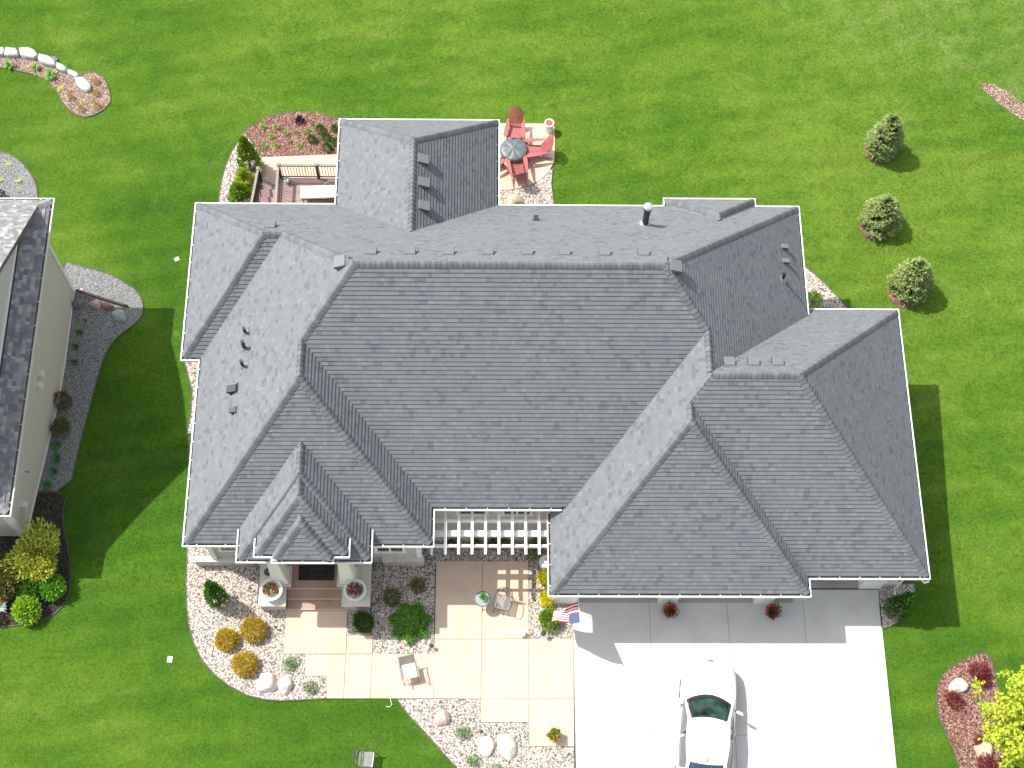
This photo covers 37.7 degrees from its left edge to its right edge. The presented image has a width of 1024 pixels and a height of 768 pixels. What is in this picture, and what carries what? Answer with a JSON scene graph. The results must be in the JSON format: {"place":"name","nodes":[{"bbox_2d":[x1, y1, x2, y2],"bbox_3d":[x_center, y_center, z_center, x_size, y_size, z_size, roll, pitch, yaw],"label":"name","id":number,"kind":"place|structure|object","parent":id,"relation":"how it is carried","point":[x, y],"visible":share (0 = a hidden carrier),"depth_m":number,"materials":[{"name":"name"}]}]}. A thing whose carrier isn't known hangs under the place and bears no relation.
{"place":"outdoors","nodes":[
{"label":"outdoors","id":0,"kind":"place"},
{"bbox_2d":[262,154,336,181],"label":"path","id":1,"kind":"structure","parent":0,"point":[269,172],"depth_m":60.31,"materials":[{"name":"wood"}]},
{"bbox_2d":[283,561,573,746],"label":"patio","id":2,"kind":"structure","parent":0,"point":[499,666],"depth_m":50.44,"materials":[{"name":"concrete"}]},
{"bbox_2d":[398,653,419,685],"bbox_3d":[-3.434,9.503,49.819,0.624,0.901,0.793,-12,67,-6],"label":"folding chair","id":3,"kind":"object","parent":2,"relation":"on","point":[408,669],"visible":1,"depth_m":49.76,"materials":[{"name":"beige"}]},
{"bbox_2d":[474,591,490,610],"bbox_3d":[-1.002,7.389,50.899,0.556,0.685,0.556,0,66,-1],"label":"side table","id":4,"kind":"object","parent":2,"relation":"on","point":[480,602],"visible":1,"depth_m":50.58,"materials":[{"name":"white glass"}]},
{"bbox_2d":[492,587,512,615],"bbox_3d":[-0.296,7.350,50.776,0.671,0.960,0.719,13,67,5],"label":"metal chair","id":5,"kind":"object","parent":2,"relation":"on","point":[500,608],"visible":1,"depth_m":50.75,"materials":[{"name":"grey"}]},
{"bbox_2d":[546,727,561,743],"bbox_3d":[1.376,11.567,49.181,0.543,0.551,0.557,0,66,-1],"label":"flower pot","id":6,"kind":"object","parent":2,"relation":"on","point":[553,735],"visible":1,"depth_m":49.05,"materials":[{"name":"green plastic"}]},
{"bbox_2d":[0,0,1023,767],"bbox_3d":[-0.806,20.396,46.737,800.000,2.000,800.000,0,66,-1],"label":"lawn","id":7,"kind":"structure","parent":0,"point":[762,102],"depth_m":59.72,"materials":[{"name":"green plant"}]},
{"bbox_2d":[4,47,19,57],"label":"flat rock","id":8,"kind":"object","parent":7,"relation":"on","point":[10,52],"visible":1,"depth_m":62.17,"materials":[{"name":"stone"}]},
{"bbox_2d":[0,151,37,197],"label":"gravel","id":9,"kind":"structure","parent":7,"relation":"on","point":[26,186],"depth_m":59.94,"materials":[{"name":"gravel"}]},
{"bbox_2d":[19,47,37,60],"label":"flat rock","id":10,"kind":"object","parent":7,"relation":"on","point":[27,53],"visible":1,"depth_m":62.15,"materials":[{"name":"stone"}]},
{"bbox_2d":[0,490,70,626],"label":"mulch","id":11,"kind":"object","parent":7,"relation":"on","point":[49,507],"visible":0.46,"depth_m":51.95,"materials":[{"name":"grey"}]},
{"bbox_2d":[0,575,15,601],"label":"orange shrub","id":12,"kind":"object","parent":11,"relation":"on","point":[2,599],"visible":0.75,"depth_m":50.70,"materials":[{"name":"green plant"}]},
{"bbox_2d":[0,551,27,599],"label":"red green shrub","id":13,"kind":"object","parent":11,"relation":"on","point":[2,558],"visible":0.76,"depth_m":50.41,"materials":[{"name":"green plant"}]},
{"bbox_2d":[10,594,42,625],"bbox_3d":[-16.350,7.593,50.520,1.070,0.898,1.090,28,69,11],"label":"leafy shrub","id":14,"kind":"object","parent":11,"relation":"on","point":[21,612],"visible":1,"depth_m":50.34,"materials":[{"name":"green plant"}]},
{"bbox_2d":[0,517,60,584],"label":"golden shrub","id":15,"kind":"object","parent":11,"relation":"on","point":[28,554],"visible":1,"depth_m":50.49,"materials":[{"name":"yellow plant"}]},
{"bbox_2d":[15,573,46,601],"bbox_3d":[-16.339,6.853,50.834,1.131,0.925,1.199,0,66,-1],"label":"leafy shrub","id":16,"kind":"object","parent":11,"relation":"on","point":[27,589],"visible":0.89,"depth_m":50.57,"materials":[{"name":"green plant"}]},
{"bbox_2d":[38,573,66,602],"bbox_3d":[-15.608,6.863,50.807,1.094,0.976,1.079,0,66,-1],"label":"leafy shrub","id":17,"kind":"object","parent":11,"relation":"on","point":[47,594],"visible":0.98,"depth_m":50.63,"materials":[{"name":"green plant"}]},
{"bbox_2d":[0,198,75,536],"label":"house","id":18,"kind":"structure","parent":7,"relation":"on","point":[37,291],"depth_m":51.81,"materials":[{"name":"paint"}]},
{"bbox_2d":[38,54,55,67],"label":"flat rock","id":19,"kind":"object","parent":7,"relation":"on","point":[46,60],"visible":1,"depth_m":62.02,"materials":[{"name":"stone"}]},
{"bbox_2d":[0,56,110,116],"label":"mulch","id":20,"kind":"object","parent":7,"relation":"on","point":[102,98],"visible":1,"depth_m":61.74,"materials":[{"name":"brown"}]},
{"bbox_2d":[44,67,56,79],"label":"hosta","id":21,"kind":"object","parent":20,"relation":"on","point":[50,73],"visible":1,"depth_m":61.76,"materials":[{"name":"green plant"}]},
{"bbox_2d":[56,62,67,73],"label":"flat rock","id":22,"kind":"object","parent":7,"relation":"on","point":[61,68],"visible":1,"depth_m":61.92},
{"bbox_2d":[72,299,85,308],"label":"boulder","id":23,"kind":"object","parent":7,"relation":"on","point":[77,304],"visible":1,"depth_m":57.56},
{"bbox_2d":[74,77,91,92],"bbox_3d":[-17.715,-12.340,61.749,0.985,0.284,0.459,41,72,15],"label":"flat rock","id":24,"kind":"object","parent":7,"relation":"on","point":[83,84],"visible":1,"depth_m":61.61,"materials":[{"name":"stone"}]},
{"bbox_2d":[37,261,143,492],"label":"gravel","id":25,"kind":"structure","parent":7,"relation":"on","point":[103,330],"depth_m":57.06,"materials":[{"name":"gravel"}]},
{"bbox_2d":[51,452,60,463],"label":"hosta","id":26,"kind":"object","parent":25,"relation":"on","point":[56,457],"visible":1,"depth_m":54.11,"materials":[{"name":"green plant"}]},
{"bbox_2d":[50,416,70,435],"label":"olive shrub","id":27,"kind":"object","parent":25,"relation":"on","point":[61,422],"visible":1,"depth_m":54.72,"materials":[{"name":"green plant"}]},
{"bbox_2d":[53,390,73,410],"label":"brown shrub","id":28,"kind":"object","parent":25,"relation":"on","point":[65,395],"visible":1,"depth_m":55.42,"materials":[{"name":"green plant"}]},
{"bbox_2d":[76,289,127,307],"bbox_3d":[-15.812,-3.309,57.751,2.131,0.180,0.080,16,67,6],"label":"landscape timber","id":29,"kind":"object","parent":25,"relation":"on","point":[102,298],"visible":1,"depth_m":57.72,"materials":[{"name":"wood"}]},
{"bbox_2d":[112,309,125,321],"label":"boulder","id":30,"kind":"object","parent":25,"relation":"on","point":[118,315],"visible":1,"depth_m":57.41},
{"bbox_2d":[89,300,100,308],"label":"boulder","id":31,"kind":"object","parent":7,"relation":"on","point":[95,304],"visible":1,"depth_m":57.60,"materials":[{"name":"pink stone"}]},
{"bbox_2d":[184,362,197,433],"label":"gravel","id":32,"kind":"structure","parent":7,"relation":"on","point":[191,368],"depth_m":56.40,"materials":[{"name":"gravel"}]},
{"bbox_2d":[203,579,229,608],"bbox_3d":[-9.988,7.003,50.145,0.820,2.337,0.809,0,66,-1],"label":"evergreen shrub","id":33,"kind":"object","parent":7,"relation":"on","point":[212,589],"visible":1,"depth_m":50.08,"materials":[{"name":"green plant"}]},
{"bbox_2d":[218,131,261,202],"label":"gravel","id":34,"kind":"structure","parent":7,"relation":"on","point":[229,172],"depth_m":60.18,"materials":[{"name":"gravel"}]},
{"bbox_2d":[235,135,265,180],"bbox_3d":[-10.477,-9.069,59.203,1.200,2.547,1.241,0,66,-1],"label":"arborvitae","id":35,"kind":"object","parent":34,"relation":"on","point":[247,151],"visible":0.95,"depth_m":59.14,"materials":[{"name":"green plant"}]},
{"bbox_2d":[226,180,256,202],"bbox_3d":[-10.683,-7.453,58.938,1.260,1.748,1.302,0,66,-1],"label":"arborvitae","id":36,"kind":"object","parent":7,"relation":"on","point":[236,188],"visible":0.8,"depth_m":58.63,"materials":[{"name":"green plant"}]},
{"bbox_2d":[233,166,257,189],"bbox_3d":[-10.631,-8.107,59.335,0.956,1.541,1.002,32,70,12],"label":"arborvitae","id":37,"kind":"object","parent":7,"relation":"on","point":[243,173],"visible":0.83,"depth_m":59.08,"materials":[{"name":"green plant"}]},
{"bbox_2d":[255,672,277,691],"bbox_3d":[-8.174,9.916,49.935,0.756,0.436,0.684,0,66,-1],"label":"boulder","id":38,"kind":"object","parent":7,"relation":"on","point":[266,682],"visible":1,"depth_m":49.80,"materials":[{"name":"white stone"}]},
{"bbox_2d":[185,548,370,700],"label":"gravel","id":39,"kind":"structure","parent":7,"relation":"on","point":[206,622],"depth_m":50.75,"materials":[{"name":"gravel"}]},
{"bbox_2d":[213,627,239,651],"bbox_3d":[-9.604,8.570,50.337,0.904,0.614,0.882,0,66,-1],"label":"golden shrub","id":40,"kind":"object","parent":39,"relation":"on","point":[220,637],"visible":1,"depth_m":50.23,"materials":[{"name":"yellow plant"}]},
{"bbox_2d":[230,650,259,677],"bbox_3d":[-8.936,9.338,49.996,1.040,0.659,0.991,0,66,-1],"label":"golden shrub","id":41,"kind":"object","parent":39,"relation":"on","point":[242,662],"visible":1,"depth_m":49.90,"materials":[{"name":"yellow plant"}]},
{"bbox_2d":[238,615,266,644],"bbox_3d":[-8.739,8.251,50.434,1.043,0.696,1.048,0,66,-1],"label":"golden shrub","id":42,"kind":"object","parent":39,"relation":"on","point":[245,623],"visible":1,"depth_m":50.34,"materials":[{"name":"yellow plant"}]},
{"bbox_2d":[282,656,300,671],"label":"flowering plant","id":43,"kind":"object","parent":39,"relation":"on","point":[292,663],"visible":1,"depth_m":50.16,"materials":[{"name":"green plant"}]},
{"bbox_2d":[300,680,317,694],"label":"flowering plant","id":44,"kind":"object","parent":39,"relation":"on","point":[308,686],"visible":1,"depth_m":49.85,"materials":[{"name":"green plant"}]},
{"bbox_2d":[277,676,292,695],"bbox_3d":[-7.571,10.061,49.901,0.516,0.378,0.687,0,66,-1],"label":"boulder","id":45,"kind":"object","parent":7,"relation":"on","point":[284,684],"visible":1,"depth_m":49.82,"materials":[{"name":"white stone"}]},
{"bbox_2d":[245,111,338,156],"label":"mulch","id":46,"kind":"object","parent":7,"relation":"on","point":[258,137],"visible":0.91,"depth_m":60.92,"materials":[{"name":"brown"}]},
{"bbox_2d":[250,162,335,202],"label":"deck","id":47,"kind":"structure","parent":7,"relation":"on","point":[280,191],"depth_m":57.41,"materials":[{"name":"brown wood"}]},
{"bbox_2d":[300,180,335,202],"bbox_3d":[-7.263,-7.242,56.923,1.522,0.637,0.791,-3,66,-2],"label":"deck lounger","id":48,"kind":"object","parent":47,"relation":"on","point":[324,191],"visible":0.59,"depth_m":56.79,"materials":[{"name":"white fabric"}]},
{"bbox_2d":[352,610,375,634],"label":"yew shrub","id":49,"kind":"object","parent":7,"relation":"on","point":[359,618],"visible":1,"depth_m":50.47,"materials":[{"name":"green plant"}]},
{"bbox_2d":[352,748,376,767],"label":"metal chair","id":50,"kind":"object","parent":7,"relation":"on","point":[365,758],"visible":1,"depth_m":48.64,"materials":[{"name":"grey"}]},
{"bbox_2d":[382,586,401,606],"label":"shrub","id":51,"kind":"object","parent":7,"relation":"on","point":[396,601],"visible":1,"depth_m":51.07,"materials":[{"name":"green plant"}]},
{"bbox_2d":[371,541,434,653],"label":"gravel","id":52,"kind":"structure","parent":7,"relation":"on","point":[384,578],"depth_m":51.26,"materials":[{"name":"gravel"}]},
{"bbox_2d":[388,602,433,645],"bbox_3d":[-3.456,8.059,50.635,1.622,0.480,1.581,0,66,-1],"label":"spreading juniper","id":53,"kind":"object","parent":52,"relation":"on","point":[419,618],"visible":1,"depth_m":50.59,"materials":[{"name":"green plant"}]},
{"bbox_2d":[409,577,425,593],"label":"shrub","id":54,"kind":"object","parent":7,"relation":"on","point":[414,581],"visible":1,"depth_m":51.24,"materials":[{"name":"green plant"}]},
{"bbox_2d":[433,709,449,726],"bbox_3d":[-2.332,11.045,49.569,0.577,0.377,0.566,0,66,-1],"label":"boulder","id":55,"kind":"object","parent":7,"relation":"on","point":[442,717],"visible":1,"depth_m":49.46,"materials":[{"name":"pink stone"}]},
{"bbox_2d":[396,696,574,767],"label":"gravel","id":56,"kind":"structure","parent":7,"relation":"on","point":[457,752],"depth_m":49.45,"materials":[{"name":"gravel"}]},
{"bbox_2d":[454,725,470,739],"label":"flowering plant","id":57,"kind":"object","parent":56,"relation":"on","point":[465,729],"visible":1,"depth_m":49.36,"materials":[{"name":"green plant"}]},
{"bbox_2d":[466,754,478,766],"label":"flowering plant","id":58,"kind":"object","parent":56,"relation":"on","point":[471,763],"visible":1,"depth_m":48.99,"materials":[{"name":"green plant"}]},
{"bbox_2d":[477,736,494,757],"bbox_3d":[-0.824,11.911,49.247,0.612,0.303,0.705,-16,68,-8],"label":"boulder","id":59,"kind":"object","parent":7,"relation":"on","point":[486,745],"visible":1,"depth_m":49.16,"materials":[{"name":"white stone"}]},
{"bbox_2d":[434,541,572,638],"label":"gravel","id":60,"kind":"structure","parent":7,"relation":"on","point":[564,630],"depth_m":51.85,"materials":[{"name":"gravel"}]},
{"bbox_2d":[527,537,543,558],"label":"shrub","id":61,"kind":"object","parent":60,"relation":"on","point":[534,542],"visible":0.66,"depth_m":51.80,"materials":[{"name":"green plant"}]},
{"bbox_2d":[539,555,546,569],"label":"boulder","id":62,"kind":"object","parent":60,"relation":"on","point":[543,562],"visible":0.56,"depth_m":51.40,"materials":[{"name":"white"}]},
{"bbox_2d":[537,606,561,631],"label":"yew shrub","id":63,"kind":"object","parent":60,"relation":"on","point":[546,613],"visible":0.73,"depth_m":50.60,"materials":[{"name":"green plant"}]},
{"bbox_2d":[497,734,516,759],"bbox_3d":[-0.163,11.923,49.214,0.645,0.392,0.953,-7,67,-4],"label":"boulder","id":64,"kind":"object","parent":7,"relation":"on","point":[506,746],"visible":1,"depth_m":49.13,"materials":[{"name":"white stone"}]},
{"bbox_2d":[504,194,523,203],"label":"boulder","id":65,"kind":"object","parent":7,"relation":"on","point":[514,199],"visible":0.73,"depth_m":59.25,"materials":[{"name":"stone"}]},
{"bbox_2d":[500,168,554,203],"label":"gravel","id":66,"kind":"structure","parent":7,"relation":"on","point":[540,191],"depth_m":59.66,"materials":[{"name":"gravel"}]},
{"bbox_2d":[536,568,547,584],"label":"gold shrub","id":67,"kind":"object","parent":7,"relation":"on","point":[539,575],"visible":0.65,"depth_m":51.29,"materials":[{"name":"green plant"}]},
{"bbox_2d":[538,589,554,607],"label":"gold shrub","id":68,"kind":"object","parent":7,"relation":"on","point":[542,600],"visible":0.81,"depth_m":50.99,"materials":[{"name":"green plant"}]},
{"bbox_2d":[180,118,930,610],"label":"house","id":69,"kind":"structure","parent":7,"relation":"on","point":[406,340],"depth_m":47.68,"materials":[{"name":"grey stone"}]},
{"bbox_2d":[218,548,235,551],"bbox_3d":[-9.421,5.330,49.808,0.930,1.510,0.070,0,66,-1],"label":"window","id":70,"kind":"structure","parent":69,"relation":"in","point":[219,549],"depth_m":50.35,"materials":[{"name":"clear glass"}]},
{"bbox_2d":[260,579,282,600],"bbox_3d":[-8.076,6.924,50.264,0.770,0.502,0.770,0,66,-1],"label":"planter bowl","id":71,"kind":"object","parent":69,"relation":"on","point":[270,590],"visible":1,"depth_m":50.15,"materials":[{"name":"white"}]},
{"bbox_2d":[299,564,334,579],"bbox_3d":[-6.665,6.402,51.083,1.200,0.019,0.600,0,66,-1],"label":"doormat","id":72,"kind":"object","parent":69,"relation":"on","point":[316,571],"visible":1,"depth_m":51.07,"materials":[{"name":"black rubber"}]},
{"bbox_2d":[344,579,366,600],"bbox_3d":[-5.264,6.941,50.298,0.770,0.515,0.770,0,66,-1],"label":"planter bowl","id":73,"kind":"object","parent":69,"relation":"on","point":[356,589],"visible":1,"depth_m":50.21,"materials":[{"name":"white"}]},
{"bbox_2d":[374,548,406,552],"bbox_3d":[-4.098,5.371,49.937,1.120,1.610,0.070,0,66,-1],"label":"window","id":74,"kind":"structure","parent":69,"relation":"in","point":[376,550],"depth_m":50.49,"materials":[{"name":"clear glass"}]},
{"bbox_2d":[455,511,488,515],"bbox_3d":[-1.348,4.187,50.255,1.180,1.260,0.070,0,66,-1],"label":"window","id":75,"kind":"structure","parent":69,"relation":"in","point":[462,513],"depth_m":50.70,"materials":[{"name":"grey glass"}]},
{"bbox_2d":[430,511,546,554],"bbox_3d":[-0.692,4.819,49.483,4.784,0.430,1.790,0,66,-1],"label":"pergola","id":76,"kind":"object","parent":69,"relation":"attached to","point":[485,533],"visible":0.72,"depth_m":49.41,"materials":[{"name":"white paint"}]},
{"bbox_2d":[500,511,533,515],"bbox_3d":[0.177,4.193,50.279,1.130,1.260,0.070,0,66,-1],"label":"window","id":77,"kind":"structure","parent":69,"relation":"in","point":[504,513],"depth_m":50.72,"materials":[{"name":"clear glass"}]},
{"bbox_2d":[552,598,580,623],"bbox_3d":[1.774,7.455,49.140,0.926,1.591,1.248,0,66,-1],"label":"flag","id":78,"kind":"object","parent":69,"relation":"attached to","point":[570,613],"visible":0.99,"depth_m":49.02,"materials":[{"name":"fabric"}]},
{"bbox_2d":[808,290,823,307],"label":"boxwood","id":79,"kind":"object","parent":7,"relation":"on","point":[816,296],"visible":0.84,"depth_m":57.02,"materials":[{"name":"green plant"}]},
{"bbox_2d":[805,266,847,308],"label":"gravel","id":80,"kind":"structure","parent":7,"relation":"on","point":[815,282],"depth_m":57.69,"materials":[{"name":"gravel"}]},
{"bbox_2d":[859,218,888,240],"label":"mulch","id":81,"kind":"object","parent":7,"relation":"on","point":[865,234],"visible":0.34,"depth_m":58.70,"materials":[{"name":"brown"}]},
{"bbox_2d":[864,144,890,162],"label":"mulch","id":82,"kind":"object","parent":7,"relation":"on","point":[874,160],"visible":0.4,"depth_m":60.10,"materials":[{"name":"brown"}]},
{"bbox_2d":[857,193,902,240],"bbox_3d":[14.381,-6.622,58.049,1.833,2.017,1.766,0,66,-1],"label":"spruce tree","id":83,"kind":"object","parent":7,"relation":"on","point":[884,208],"visible":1,"depth_m":57.87,"materials":[{"name":"green plant"}]},
{"bbox_2d":[863,113,905,162],"bbox_3d":[14.856,-9.882,59.238,1.686,2.462,1.631,0,66,-1],"label":"spruce tree","id":84,"kind":"object","parent":7,"relation":"on","point":[884,138],"visible":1,"depth_m":58.96,"materials":[{"name":"green plant"}]},
{"bbox_2d":[878,583,915,627],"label":"gravel","id":85,"kind":"structure","parent":7,"relation":"on","point":[886,594],"depth_m":51.54,"materials":[{"name":"gravel"}]},
{"bbox_2d":[883,591,916,621],"bbox_3d":[13.105,7.406,50.468,0.947,2.157,0.964,0,66,-1],"label":"evergreen shrub","id":86,"kind":"object","parent":7,"relation":"on","point":[906,600],"visible":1,"depth_m":50.47,"materials":[{"name":"green plant"}]},
{"bbox_2d":[889,287,919,308],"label":"mulch","id":87,"kind":"object","parent":7,"relation":"on","point":[898,302],"visible":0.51,"depth_m":57.54,"materials":[{"name":"brown"}]},
{"bbox_2d":[885,256,935,305],"bbox_3d":[15.223,-4.063,56.794,1.829,2.299,1.652,33,70,12],"label":"spruce tree","id":88,"kind":"object","parent":7,"relation":"on","point":[912,279],"visible":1,"depth_m":56.52,"materials":[{"name":"green plant"}]},
{"bbox_2d":[943,689,964,710],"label":"burgundy shrub","id":89,"kind":"object","parent":7,"relation":"on","point":[956,694],"visible":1,"depth_m":49.89,"materials":[{"name":"red plant"}]},
{"bbox_2d":[948,678,968,693],"bbox_3d":[15.032,10.115,50.287,0.612,0.338,0.586,24,68,9],"label":"boulder","id":90,"kind":"object","parent":7,"relation":"on","point":[960,685],"visible":1,"depth_m":50.17,"materials":[{"name":"white stone"}]},
{"bbox_2d":[936,652,1014,767],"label":"mulch","id":91,"kind":"object","parent":7,"relation":"on","point":[962,728],"visible":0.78,"depth_m":50.00,"materials":[{"name":"brown"}]},
{"bbox_2d":[967,660,991,679],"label":"burgundy shrub","id":92,"kind":"object","parent":7,"relation":"on","point":[983,669],"visible":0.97,"depth_m":50.24,"materials":[{"name":"red plant"}]},
{"bbox_2d":[974,741,993,761],"bbox_3d":[15.634,12.104,49.420,0.666,0.367,0.660,-32,71,-14],"label":"boulder","id":93,"kind":"object","parent":7,"relation":"on","point":[987,747],"visible":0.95,"depth_m":49.31,"materials":[{"name":"stone"}]},
{"bbox_2d":[976,675,992,689],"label":"burgundy shrub","id":94,"kind":"object","parent":7,"relation":"on","point":[986,683],"visible":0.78,"depth_m":50.18,"materials":[{"name":"red plant"}]},
{"bbox_2d":[977,751,995,767],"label":"burgundy shrub","id":95,"kind":"object","parent":7,"relation":"on","point":[991,764],"visible":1,"depth_m":49.10,"materials":[{"name":"red plant"}]},
{"bbox_2d":[971,664,1023,767],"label":"maple tree","id":96,"kind":"object","parent":7,"relation":"on","point":[1013,731],"visible":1,"depth_m":47.33,"materials":[{"name":"yellow plant"}]},
{"bbox_2d":[981,83,1023,120],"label":"mulch","id":97,"kind":"object","parent":7,"relation":"on","point":[1013,104],"visible":1,"depth_m":61.32,"materials":[{"name":"brown"}]},
{"bbox_2d":[500,123,554,189],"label":"patio","id":98,"kind":"structure","parent":0,"point":[538,169],"depth_m":60.15,"materials":[{"name":"concrete"}]},
{"bbox_2d":[500,138,526,164],"bbox_3d":[0.062,-9.286,59.996,1.090,0.683,1.090,0,66,-1],"label":"fire table","id":99,"kind":"object","parent":98,"relation":"on","point":[513,150],"visible":0.98,"depth_m":59.70,"materials":[{"name":"black metal"}]},
{"bbox_2d":[503,106,524,139],"bbox_3d":[0.135,-10.397,60.252,0.880,1.100,1.152,5,66,1],"label":"adirondack chair","id":100,"kind":"object","parent":98,"relation":"on","point":[512,130],"visible":0.99,"depth_m":60.27,"materials":[{"name":"red paint"}]},
{"bbox_2d":[505,154,527,187],"bbox_3d":[0.247,-8.561,59.450,0.880,1.100,1.152,-9,67,-5],"label":"adirondack chair","id":101,"kind":"object","parent":98,"relation":"on","point":[513,167],"visible":1,"depth_m":59.68,"materials":[{"name":"red paint"}]},
{"bbox_2d":[524,134,553,161],"bbox_3d":[1.082,-9.473,59.839,1.152,1.100,0.880,-6,67,-4],"label":"adirondack chair","id":102,"kind":"object","parent":98,"relation":"on","point":[545,147],"visible":0.99,"depth_m":59.93,"materials":[{"name":"red paint"}]},
{"bbox_2d":[545,119,553,132],"bbox_3d":[1.500,-10.407,60.533,0.390,0.550,0.390,0,66,-1],"label":"planter","id":103,"kind":"object","parent":98,"relation":"on","point":[549,124],"visible":1,"depth_m":60.34,"materials":[{"name":"white"}]},
{"bbox_2d":[573,589,896,767],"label":"driveway","id":104,"kind":"structure","parent":0,"point":[812,689],"depth_m":50.32,"materials":[{"name":"concrete"}]},
{"bbox_2d":[661,601,679,617],"bbox_3d":[5.378,7.725,50.908,0.622,0.596,0.616,40,72,15],"label":"flower pot","id":105,"kind":"object","parent":104,"relation":"on","point":[669,610],"visible":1,"depth_m":50.74,"materials":[{"name":"red plastic"}]},
{"bbox_2d":[673,659,743,767],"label":"car","id":106,"kind":"object","parent":104,"relation":"on","point":[706,706],"visible":1,"depth_m":48.63,"materials":[{"name":"white paint"}]},
{"bbox_2d":[765,602,782,619],"bbox_3d":[8.884,7.764,50.935,0.662,0.626,0.642,0,66,-1],"label":"flower pot","id":107,"kind":"object","parent":104,"relation":"on","point":[773,612],"visible":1,"depth_m":50.80,"materials":[{"name":"red plastic"}]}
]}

